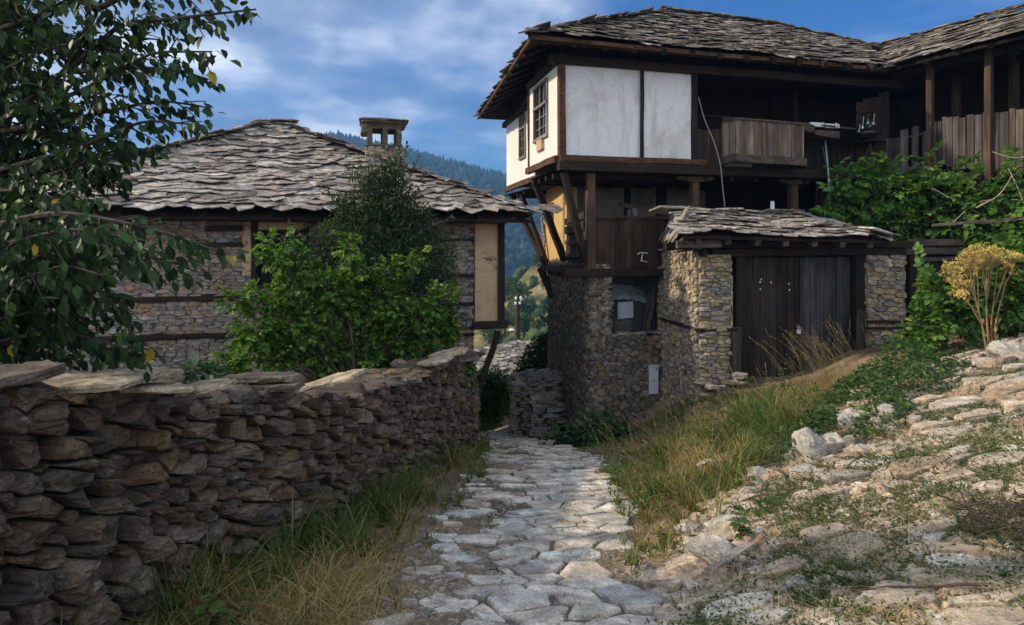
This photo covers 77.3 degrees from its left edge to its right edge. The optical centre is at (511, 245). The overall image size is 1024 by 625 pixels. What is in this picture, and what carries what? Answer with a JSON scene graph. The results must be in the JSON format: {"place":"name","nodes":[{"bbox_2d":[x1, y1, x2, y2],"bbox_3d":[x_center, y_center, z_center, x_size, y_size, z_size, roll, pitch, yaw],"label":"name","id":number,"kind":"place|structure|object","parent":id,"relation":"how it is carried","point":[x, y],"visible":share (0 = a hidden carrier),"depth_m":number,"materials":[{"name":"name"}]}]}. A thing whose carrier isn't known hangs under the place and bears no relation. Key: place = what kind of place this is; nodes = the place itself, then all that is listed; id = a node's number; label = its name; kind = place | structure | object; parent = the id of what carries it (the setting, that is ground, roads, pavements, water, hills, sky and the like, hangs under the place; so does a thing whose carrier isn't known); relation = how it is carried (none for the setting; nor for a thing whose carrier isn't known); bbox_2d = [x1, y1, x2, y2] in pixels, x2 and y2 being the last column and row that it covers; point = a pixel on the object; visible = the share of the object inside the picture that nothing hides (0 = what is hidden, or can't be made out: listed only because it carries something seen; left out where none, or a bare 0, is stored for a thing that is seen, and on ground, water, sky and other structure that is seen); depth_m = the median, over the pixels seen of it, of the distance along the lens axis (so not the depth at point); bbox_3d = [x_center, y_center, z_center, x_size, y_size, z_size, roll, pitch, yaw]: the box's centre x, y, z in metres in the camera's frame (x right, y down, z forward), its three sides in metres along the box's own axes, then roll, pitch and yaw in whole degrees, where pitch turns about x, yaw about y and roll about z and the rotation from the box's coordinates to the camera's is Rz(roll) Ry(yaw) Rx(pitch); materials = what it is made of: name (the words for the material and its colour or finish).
{"place":"outdoors","nodes":[
{"label":"outdoors","id":0,"kind":"place"},
{"bbox_2d":[61,409,502,624],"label":"verge grass","id":1,"kind":"structure","parent":0,"point":[375,507],"depth_m":4.62,"materials":[{"name":"plant"}]},
{"bbox_2d":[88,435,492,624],"bbox_3d":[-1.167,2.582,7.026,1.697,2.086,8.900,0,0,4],"label":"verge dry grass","id":2,"kind":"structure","parent":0,"point":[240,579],"depth_m":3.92,"materials":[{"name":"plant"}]},
{"bbox_2d":[427,165,538,280],"bbox_3d":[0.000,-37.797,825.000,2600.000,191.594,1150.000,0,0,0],"label":"hill","id":3,"kind":"structure","parent":0,"point":[516,265],"depth_m":488.85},
{"bbox_2d":[9,130,541,277],"bbox_3d":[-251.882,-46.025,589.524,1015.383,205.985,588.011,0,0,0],"label":"forest","id":4,"kind":"object","parent":3,"relation":"on","point":[479,178],"visible":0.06,"depth_m":688.13,"materials":[{"name":"plant"}]},
{"bbox_2d":[7,0,1023,173],"label":"sky","id":5,"kind":"structure","parent":0,"point":[324,65],"materials":[{"name":"blue"}]},
{"bbox_2d":[359,490,690,624],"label":"lane paving","id":6,"kind":"structure","parent":0,"point":[583,576],"depth_m":4.53,"materials":[{"name":"stone"}]},
{"bbox_2d":[458,431,621,492],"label":"lane paving","id":7,"kind":"structure","parent":0,"point":[579,463],"depth_m":8.46,"materials":[{"name":"stone"}]},
{"bbox_2d":[166,315,1023,624],"bbox_3d":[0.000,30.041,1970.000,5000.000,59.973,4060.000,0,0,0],"label":"ground","id":8,"kind":"structure","parent":0,"point":[662,403],"depth_m":5.61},
{"bbox_2d":[0,0,259,382],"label":"cherry tree","id":9,"kind":"object","parent":8,"relation":"on","point":[35,257],"visible":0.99,"depth_m":3.19,"materials":[{"name":"green plant"}]},
{"bbox_2d":[100,353,234,383],"bbox_3d":[-4.088,1.611,7.747,1.690,0.786,0.692,0,0,0],"label":"garden plant","id":10,"kind":"object","parent":8,"relation":"on","point":[205,367],"visible":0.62,"depth_m":7.58,"materials":[{"name":"green plant"}]},
{"bbox_2d":[178,587,223,624],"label":"weed","id":11,"kind":"object","parent":8,"relation":"on","point":[212,608],"visible":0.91,"depth_m":3.31,"materials":[{"name":"green plant"}]},
{"bbox_2d":[218,592,261,624],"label":"weed","id":12,"kind":"object","parent":8,"relation":"on","point":[227,613],"visible":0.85,"depth_m":3.31,"materials":[{"name":"green plant"}]},
{"bbox_2d":[0,348,485,624],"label":"dry stone wall","id":13,"kind":"structure","parent":8,"relation":"on","point":[107,484],"depth_m":3.65,"materials":[{"name":"stone"}]},
{"bbox_2d":[0,359,65,388],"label":"stone slab","id":14,"kind":"structure","parent":13,"relation":"on","point":[11,375],"depth_m":2.75,"materials":[{"name":"stone"}]},
{"bbox_2d":[42,367,169,393],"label":"stone slab","id":15,"kind":"structure","parent":13,"relation":"on","point":[106,380],"depth_m":3.10,"materials":[{"name":"stone"}]},
{"bbox_2d":[118,383,199,393],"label":"stone slab","id":16,"kind":"structure","parent":13,"relation":"on","point":[162,388],"depth_m":3.25,"materials":[{"name":"stone"}]},
{"bbox_2d":[150,368,183,380],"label":"stone slab","id":17,"kind":"structure","parent":13,"relation":"on","point":[173,373],"depth_m":3.45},
{"bbox_2d":[174,378,237,396],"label":"stone slab","id":18,"kind":"structure","parent":13,"relation":"on","point":[208,386],"depth_m":3.56,"materials":[{"name":"stone"}]},
{"bbox_2d":[248,380,304,392],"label":"stone slab","id":19,"kind":"structure","parent":13,"relation":"on","point":[282,386],"depth_m":4.60,"materials":[{"name":"stone"}]},
{"bbox_2d":[219,371,303,383],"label":"stone slab","id":20,"kind":"structure","parent":19,"relation":"on","point":[258,377],"depth_m":4.70,"materials":[{"name":"stone"}]},
{"bbox_2d":[299,368,367,391],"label":"stone slab","id":21,"kind":"structure","parent":13,"relation":"on","point":[349,376],"depth_m":5.08,"materials":[{"name":"stone"}]},
{"bbox_2d":[417,355,453,366],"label":"stone slab","id":22,"kind":"structure","parent":13,"relation":"on","point":[436,361],"depth_m":8.54,"materials":[{"name":"stone"}]},
{"bbox_2d":[428,347,467,358],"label":"stone slab","id":23,"kind":"structure","parent":13,"relation":"on","point":[457,351],"depth_m":9.15,"materials":[{"name":"stone"}]},
{"bbox_2d":[465,352,477,390],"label":"ivy vine","id":24,"kind":"object","parent":13,"relation":"hanging from","point":[470,369],"visible":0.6,"depth_m":10.33,"materials":[{"name":"green plant"}]},
{"bbox_2d":[0,117,562,397],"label":"stone house","id":25,"kind":"structure","parent":8,"relation":"on","point":[233,190],"depth_m":11.68,"materials":[{"name":"stone"}]},
{"bbox_2d":[251,222,309,288],"bbox_3d":[-4.168,0.092,11.552,0.998,1.384,0.273,0,0,-15],"label":"window","id":26,"kind":"structure","parent":25,"relation":"in","point":[264,277],"depth_m":11.54,"materials":[{"name":"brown wood"}]},
{"bbox_2d":[144,506,490,624],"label":"verge straw","id":27,"kind":"object","parent":8,"relation":"on","point":[313,597],"visible":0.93,"depth_m":3.75,"materials":[{"name":"yellow plant"}]},
{"bbox_2d":[148,444,490,624],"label":"verge weeds","id":28,"kind":"object","parent":8,"relation":"on","point":[275,594],"visible":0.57,"depth_m":4.44,"materials":[{"name":"green plant"}]},
{"bbox_2d":[206,225,473,381],"bbox_3d":[-2.231,0.963,9.113,4.002,2.477,1.100,0,0,-38],"label":"elder bush","id":29,"kind":"object","parent":8,"relation":"on","point":[300,339],"visible":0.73,"depth_m":8.81,"materials":[{"name":"green plant"}]},
{"bbox_2d":[261,128,465,367],"bbox_3d":[-2.466,0.755,10.695,3.453,5.372,1.050,0,0,0],"label":"willow shrub","id":30,"kind":"object","parent":8,"relation":"on","point":[374,230],"visible":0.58,"depth_m":10.59,"materials":[{"name":"green plant"}]},
{"bbox_2d":[475,367,508,431],"bbox_3d":[-0.918,4.621,19.002,2.061,2.084,1.110,0,0,0],"label":"hedge bush","id":31,"kind":"object","parent":8,"relation":"on","point":[493,393],"visible":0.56,"depth_m":18.81,"materials":[{"name":"green plant"}]},
{"bbox_2d":[340,455,651,624],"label":"gravel","id":32,"kind":"structure","parent":8,"relation":"on","point":[462,611],"depth_m":4.49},
{"bbox_2d":[474,340,535,428],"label":"house","id":33,"kind":"structure","parent":8,"relation":"on","point":[508,355],"depth_m":27.85,"materials":[{"name":"stone"}]},
{"bbox_2d":[405,448,628,623],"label":"lane weeds","id":34,"kind":"object","parent":8,"relation":"on","point":[516,503],"visible":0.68,"depth_m":5.80,"materials":[{"name":"green plant"}]},
{"bbox_2d":[498,331,548,418],"bbox_3d":[0.629,3.714,17.584,2.015,2.784,0.990,0,0,0],"label":"bramble bush","id":35,"kind":"object","parent":8,"relation":"on","point":[538,361],"visible":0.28,"depth_m":17.45,"materials":[{"name":"green plant"}]},
{"bbox_2d":[505,294,546,339],"bbox_3d":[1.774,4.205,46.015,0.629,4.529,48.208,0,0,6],"label":"utility pole","id":36,"kind":"object","parent":8,"relation":"on","point":[517,303],"visible":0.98,"depth_m":29.90,"materials":[{"name":"grey wood"}]},
{"bbox_2d":[507,368,567,437],"bbox_3d":[0.660,3.959,15.424,1.556,1.882,2.029,0,0,0],"label":"stone stack","id":37,"kind":"object","parent":8,"relation":"on","point":[536,404],"visible":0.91,"depth_m":14.86,"materials":[{"name":"stone"}]},
{"bbox_2d":[535,406,634,447],"bbox_3d":[1.403,3.569,11.699,1.964,1.193,0.842,0,0,0],"label":"bush","id":38,"kind":"object","parent":8,"relation":"on","point":[564,438],"visible":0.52,"depth_m":11.61,"materials":[{"name":"green plant"}]},
{"bbox_2d":[674,523,695,536],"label":"rock","id":39,"kind":"object","parent":8,"relation":"on","point":[686,529],"visible":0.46,"depth_m":4.95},
{"bbox_2d":[574,361,826,573],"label":"grass","id":40,"kind":"structure","parent":8,"relation":"on","point":[697,456],"depth_m":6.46,"materials":[{"name":"plant"}]},
{"bbox_2d":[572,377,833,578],"bbox_3d":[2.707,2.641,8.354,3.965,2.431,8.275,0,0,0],"label":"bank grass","id":41,"kind":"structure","parent":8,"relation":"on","point":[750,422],"depth_m":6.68,"materials":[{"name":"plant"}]},
{"bbox_2d":[686,533,732,564],"bbox_3d":[1.390,2.127,4.458,0.332,0.206,0.239,0,0,26],"label":"rock","id":42,"kind":"object","parent":8,"relation":"on","point":[711,551],"visible":0.82,"depth_m":4.39,"materials":[{"name":"stone"}]},
{"bbox_2d":[703,405,722,453],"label":"weed","id":43,"kind":"object","parent":8,"relation":"on","point":[716,431],"visible":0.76,"depth_m":7.20,"materials":[{"name":"green plant"}]},
{"bbox_2d":[704,514,748,526],"bbox_3d":[1.620,2.074,4.744,0.372,0.156,0.179,0,0,12],"label":"rock","id":44,"kind":"object","parent":8,"relation":"on","point":[718,520],"visible":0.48,"depth_m":4.73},
{"bbox_2d":[624,430,835,584],"bbox_3d":[2.180,2.108,5.496,3.594,0.436,0.840,0,0,-45],"label":"bank rubble","id":45,"kind":"object","parent":8,"relation":"on","point":[682,573],"visible":0.45,"depth_m":4.88,"materials":[{"name":"stone"}]},
{"bbox_2d":[473,3,1023,431],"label":"timber house","id":46,"kind":"structure","parent":8,"relation":"on","point":[601,115],"depth_m":13.64,"materials":[{"name":"stone"}]},
{"bbox_2d":[518,111,525,160],"bbox_3d":[0.294,-3.043,17.323,0.104,1.398,0.646,0,0,-14],"label":"window","id":47,"kind":"structure","parent":46,"relation":"in","point":[521,119],"depth_m":17.42,"materials":[{"name":"white wood"}]},
{"bbox_2d":[532,77,547,143],"bbox_3d":[0.635,-2.911,13.900,0.107,1.238,1.030,0,0,-14],"label":"window","id":48,"kind":"structure","parent":46,"relation":"in","point":[540,91],"depth_m":14.05,"materials":[{"name":"white wood"}]},
{"bbox_2d":[618,201,636,219],"bbox_3d":[2.444,-0.700,13.542,0.418,0.479,0.144,0,0,5],"label":"wooden trestle","id":49,"kind":"object","parent":46,"relation":"attached to","point":[630,207],"visible":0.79,"depth_m":13.49,"materials":[{"name":"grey wood"}]},
{"bbox_2d":[624,188,630,219],"bbox_3d":[2.798,-0.525,15.503,0.157,1.950,0.040,0,0,-14],"label":"gallery door","id":50,"kind":"structure","parent":46,"relation":"in","point":[627,191],"depth_m":15.49,"materials":[{"name":"brown wood"}]},
{"bbox_2d":[611,283,647,332],"bbox_3d":[2.462,1.408,13.772,1.137,1.184,0.507,0,0,-14],"label":"window","id":51,"kind":"structure","parent":46,"relation":"on","point":[625,314],"depth_m":13.75,"materials":[{"name":"grey wood"}]},
{"bbox_2d":[610,276,657,331],"bbox_3d":[2.525,0.975,13.402,1.191,1.751,0.147,0,0,-14],"label":"wire fence","id":52,"kind":"object","parent":46,"relation":"on","point":[649,310],"visible":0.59,"depth_m":13.45,"materials":[{"name":"grey metal"}]},
{"bbox_2d":[648,365,659,393],"bbox_3d":[2.922,2.772,13.324,0.230,0.601,0.200,0,0,-14],"label":"meter box","id":53,"kind":"object","parent":46,"relation":"attached to","point":[653,380],"visible":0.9,"depth_m":13.24,"materials":[{"name":"white metal"}]},
{"bbox_2d":[650,367,657,393],"bbox_3d":[2.942,2.790,13.242,0.176,0.541,0.018,0,0,-14],"label":"door","id":54,"kind":"structure","parent":53,"relation":"in","point":[654,370],"depth_m":13.24,"materials":[{"name":"white metal"}]},
{"bbox_2d":[656,186,666,219],"bbox_3d":[3.675,-0.525,15.722,0.269,1.950,0.040,0,0,-14],"label":"gallery door","id":55,"kind":"structure","parent":46,"relation":"in","point":[661,194],"depth_m":15.70,"materials":[{"name":"brown wood"}]},
{"bbox_2d":[697,115,722,129],"bbox_3d":[4.825,-2.379,15.612,0.687,1.557,0.050,0,0,-14],"label":"upper door","id":56,"kind":"structure","parent":46,"relation":"in","point":[713,122],"depth_m":15.59,"materials":[{"name":"brown wood"}]},
{"bbox_2d":[698,97,724,205],"bbox_3d":[4.126,-1.959,13.251,0.551,2.305,0.084,0,0,30],"label":"hanging cable","id":57,"kind":"object","parent":46,"relation":"hanging from","point":[715,148],"visible":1,"depth_m":13.16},
{"bbox_2d":[698,93,768,117],"bbox_3d":[4.902,-3.440,15.611,3.300,0.520,0.050,0,0,-14],"label":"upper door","id":58,"kind":"structure","parent":46,"relation":"in","point":[711,104],"depth_m":15.72,"materials":[{"name":"brown wood"}]},
{"bbox_2d":[745,190,756,209],"bbox_3d":[6.089,-0.525,16.324,0.348,1.950,0.040,0,0,-14],"label":"gallery door","id":59,"kind":"structure","parent":46,"relation":"in","point":[750,196],"depth_m":16.31,"materials":[{"name":"brown wood"}]},
{"bbox_2d":[752,118,768,167],"bbox_3d":[6.276,-2.406,15.974,0.628,1.612,0.050,0,0,-14],"label":"upper door","id":60,"kind":"structure","parent":46,"relation":"in","point":[753,165],"depth_m":15.94,"materials":[{"name":"brown wood"}]},
{"bbox_2d":[705,187,869,257],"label":"wall","id":61,"kind":"structure","parent":46,"relation":"in","point":[735,198],"depth_m":16.40,"materials":[{"name":"brown wood"}]},
{"bbox_2d":[769,97,898,168],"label":"wall","id":62,"kind":"structure","parent":46,"relation":"in","point":[821,111],"depth_m":16.31,"materials":[{"name":"brown wood"}]},
{"bbox_2d":[856,131,879,138],"bbox_3d":[7.952,-2.465,14.296,0.494,0.140,0.430,0,0,0],"label":"basin","id":63,"kind":"object","parent":46,"relation":"attached to","point":[867,134],"visible":1,"depth_m":14.17,"materials":[{"name":"metal"}]},
{"bbox_2d":[747,465,767,480],"bbox_3d":[2.155,1.993,5.598,0.203,0.122,0.161,0,0,0],"label":"rock","id":64,"kind":"object","parent":8,"relation":"on","point":[759,471],"visible":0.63,"depth_m":5.57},
{"bbox_2d":[770,413,789,466],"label":"weed","id":65,"kind":"object","parent":8,"relation":"on","point":[779,436],"visible":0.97,"depth_m":5.70,"materials":[{"name":"green plant"}]},
{"bbox_2d":[649,205,912,402],"bbox_3d":[4.965,2.099,12.633,4.975,5.803,3.217,0,0,-17],"label":"gateway","id":66,"kind":"object","parent":8,"relation":"on","point":[864,283],"visible":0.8,"depth_m":12.08,"materials":[{"name":"stone"}]},
{"bbox_2d":[747,257,800,376],"bbox_3d":[4.904,1.351,12.073,1.111,2.281,0.079,0,0,-6],"label":"door leaf","id":67,"kind":"structure","parent":66,"relation":"in","point":[772,282],"depth_m":12.05,"materials":[{"name":"brown wood"}]},
{"bbox_2d":[799,257,849,370],"bbox_3d":[5.978,1.348,12.224,1.042,2.275,0.045,0,0,-8],"label":"door leaf","id":68,"kind":"structure","parent":66,"relation":"in","point":[824,282],"depth_m":12.20,"materials":[{"name":"brown wood"}]},
{"bbox_2d":[906,239,991,336],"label":"side gate","id":69,"kind":"structure","parent":66,"relation":"attached to","point":[912,271],"depth_m":12.35,"materials":[{"name":"brown wood"}]},
{"bbox_2d":[916,261,991,330],"bbox_3d":[8.733,1.350,12.604,1.754,2.126,0.039,0,0,-8],"label":"door leaf","id":70,"kind":"structure","parent":69,"relation":"in","point":[937,264],"depth_m":12.52,"materials":[{"name":"brown wood"}]},
{"bbox_2d":[789,463,818,472],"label":"rock","id":71,"kind":"object","parent":8,"relation":"on","point":[801,468],"visible":0.52,"depth_m":5.47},
{"bbox_2d":[791,427,826,459],"bbox_3d":[2.759,1.875,5.989,0.278,0.351,0.262,0,0,-37],"label":"rock","id":72,"kind":"object","parent":8,"relation":"on","point":[810,440],"visible":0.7,"depth_m":5.91,"materials":[{"name":"stone"}]},
{"bbox_2d":[750,361,869,395],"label":"dirt path","id":73,"kind":"structure","parent":8,"relation":"on","point":[824,385],"depth_m":10.40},
{"bbox_2d":[751,316,868,390],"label":"dry grass","id":74,"kind":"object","parent":8,"relation":"on","point":[818,364],"visible":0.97,"depth_m":10.16,"materials":[{"name":"beige plant"}]},
{"bbox_2d":[822,432,843,444],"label":"rock","id":75,"kind":"object","parent":8,"relation":"on","point":[833,437],"visible":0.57,"depth_m":6.13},
{"bbox_2d":[645,366,1023,624],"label":"path rubble","id":76,"kind":"object","parent":8,"relation":"on","point":[711,572],"visible":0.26,"depth_m":4.06,"materials":[{"name":"stone"}]},
{"bbox_2d":[723,501,752,538],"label":"weed","id":77,"kind":"object","parent":76,"relation":"on","point":[737,525],"visible":0.94,"depth_m":4.46,"materials":[{"name":"green plant"}]},
{"bbox_2d":[940,489,1023,550],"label":"brushwood","id":78,"kind":"object","parent":76,"relation":"on","point":[998,512],"visible":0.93,"depth_m":3.80,"materials":[{"name":"plant"}]},
{"bbox_2d":[671,370,1023,624],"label":"straw","id":79,"kind":"object","parent":8,"relation":"on","point":[891,542],"visible":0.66,"depth_m":3.74,"materials":[{"name":"plant"}]},
{"bbox_2d":[837,413,859,428],"bbox_3d":[3.472,1.834,6.591,0.212,0.224,0.166,0,0,29],"label":"rock","id":80,"kind":"object","parent":8,"relation":"on","point":[846,418],"visible":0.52,"depth_m":6.55,"materials":[{"name":"stone"}]},
{"bbox_2d":[723,393,1018,624],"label":"fallen leaves","id":81,"kind":"object","parent":8,"relation":"on","point":[931,566],"visible":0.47,"depth_m":4.41,"materials":[{"name":"brown plant"}]},
{"bbox_2d":[808,151,937,256],"bbox_3d":[7.334,0.247,13.121,2.432,4.316,1.357,0,0,0],"label":"elder bush","id":82,"kind":"object","parent":8,"relation":"on","point":[883,210],"visible":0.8,"depth_m":12.94,"materials":[{"name":"green plant"}]},
{"bbox_2d":[779,334,978,459],"bbox_3d":[4.718,1.719,8.011,1.752,0.936,6.122,0,0,37],"label":"ivy","id":83,"kind":"object","parent":8,"relation":"on","point":[882,381],"visible":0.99,"depth_m":7.62,"materials":[{"name":"green plant"}]},
{"bbox_2d":[740,392,1023,624],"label":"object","id":84,"kind":"object","parent":8,"relation":"on","point":[896,541],"visible":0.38,"depth_m":4.07,"materials":[{"name":"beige plant"}]},
{"bbox_2d":[879,328,890,367],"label":"weed","id":85,"kind":"object","parent":8,"relation":"on","point":[886,342],"visible":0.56,"depth_m":10.03,"materials":[{"name":"green plant"}]},
{"bbox_2d":[877,403,897,420],"bbox_3d":[3.918,1.754,6.689,0.197,0.198,0.168,0,0,33],"label":"rock","id":86,"kind":"object","parent":8,"relation":"on","point":[885,408],"visible":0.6,"depth_m":6.64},
{"bbox_2d":[882,222,1023,359],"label":"elder bush","id":87,"kind":"object","parent":8,"relation":"on","point":[949,310],"visible":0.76,"depth_m":9.88,"materials":[{"name":"green plant"}]},
{"bbox_2d":[892,140,1023,319],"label":"elder bush","id":88,"kind":"object","parent":8,"relation":"on","point":[978,232],"visible":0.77,"depth_m":12.41,"materials":[{"name":"green plant"}]},
{"bbox_2d":[931,216,1023,226],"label":"loose pole","id":89,"kind":"object","parent":88,"relation":"on","point":[978,221],"visible":1,"depth_m":11.61,"materials":[{"name":"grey wood"}]},
{"bbox_2d":[933,152,1023,221],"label":"dry branch","id":90,"kind":"object","parent":88,"relation":"attached to","point":[994,197],"visible":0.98,"depth_m":11.86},
{"bbox_2d":[939,242,1023,347],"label":"umbel plant","id":91,"kind":"object","parent":8,"relation":"on","point":[979,257],"visible":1,"depth_m":9.44,"materials":[{"name":"yellow plant"}]},
{"bbox_2d":[985,340,1021,357],"bbox_3d":[6.598,1.433,8.572,0.401,0.314,0.356,0,0,0],"label":"rock","id":92,"kind":"object","parent":8,"relation":"on","point":[996,349],"visible":0.52,"depth_m":8.52,"materials":[{"name":"stone"}]},
{"bbox_2d":[1009,341,1023,350],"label":"rock","id":93,"kind":"object","parent":8,"relation":"on","point":[1018,345],"visible":0.42,"depth_m":8.82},
{"bbox_2d":[474,264,732,350],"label":"hillside","id":94,"kind":"structure","parent":0,"point":[537,290],"depth_m":99.39,"materials":[{"name":"plant"}]},
{"bbox_2d":[481,329,505,346],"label":"hillside tree","id":95,"kind":"object","parent":94,"relation":"on","point":[501,339],"visible":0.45,"depth_m":82.54,"materials":[{"name":"green plant"}]},
{"bbox_2d":[498,307,513,333],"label":"hillside tree","id":96,"kind":"object","parent":94,"relation":"on","point":[507,315],"visible":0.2,"depth_m":88.62,"materials":[{"name":"green plant"}]},
{"bbox_2d":[505,278,515,301],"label":"hillside tree","id":97,"kind":"object","parent":94,"relation":"on","point":[507,286],"visible":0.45,"depth_m":111.38,"materials":[{"name":"green plant"}]},
{"bbox_2d":[508,282,533,300],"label":"hillside tree","id":98,"kind":"object","parent":94,"relation":"on","point":[518,289],"visible":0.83,"depth_m":98.90,"materials":[{"name":"green plant"}]},
{"bbox_2d":[507,295,535,313],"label":"hillside tree","id":99,"kind":"object","parent":94,"relation":"on","point":[522,305],"visible":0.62,"depth_m":93.81,"materials":[{"name":"green plant"}]},
{"bbox_2d":[510,312,535,339],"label":"hillside tree","id":100,"kind":"object","parent":94,"relation":"on","point":[523,321],"visible":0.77,"depth_m":82.80,"materials":[{"name":"green plant"}]},
{"bbox_2d":[529,253,541,269],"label":"hillside tree","id":101,"kind":"object","parent":94,"relation":"on","point":[535,261],"visible":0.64,"depth_m":115.72,"materials":[{"name":"green plant"}]},
{"bbox_2d":[526,311,546,329],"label":"hillside tree","id":102,"kind":"object","parent":94,"relation":"on","point":[540,322],"visible":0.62,"depth_m":82.24,"materials":[{"name":"green plant"}]},
{"bbox_2d":[538,296,547,311],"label":"hillside tree","id":103,"kind":"object","parent":94,"relation":"on","point":[543,302],"visible":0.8,"depth_m":92.70,"materials":[{"name":"green plant"}]},
{"bbox_2d":[502,264,732,342],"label":"scrub","id":104,"kind":"object","parent":94,"relation":"on","point":[518,274],"visible":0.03,"depth_m":91.80,"materials":[{"name":"green plant"}]},
{"bbox_2d":[639,412,1023,624],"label":"path paving","id":105,"kind":"structure","parent":0,"point":[660,614],"depth_m":3.88,"materials":[{"name":"stone"}]},
{"bbox_2d":[628,359,1023,624],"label":"path weeds","id":106,"kind":"object","parent":105,"relation":"on","point":[888,575],"visible":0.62,"depth_m":4.29,"materials":[{"name":"green plant"}]},
{"bbox_2d":[860,583,988,590],"bbox_3d":[2.081,1.735,3.248,0.561,0.147,0.017,0,0,21],"label":"fallen stick","id":107,"kind":"object","parent":105,"relation":"on","point":[940,586],"visible":0.94,"depth_m":3.23,"materials":[{"name":"wood"}]},
{"bbox_2d":[789,332,1023,456],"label":"path paving","id":108,"kind":"structure","parent":0,"point":[1005,386],"depth_m":6.94,"materials":[{"name":"stone"}]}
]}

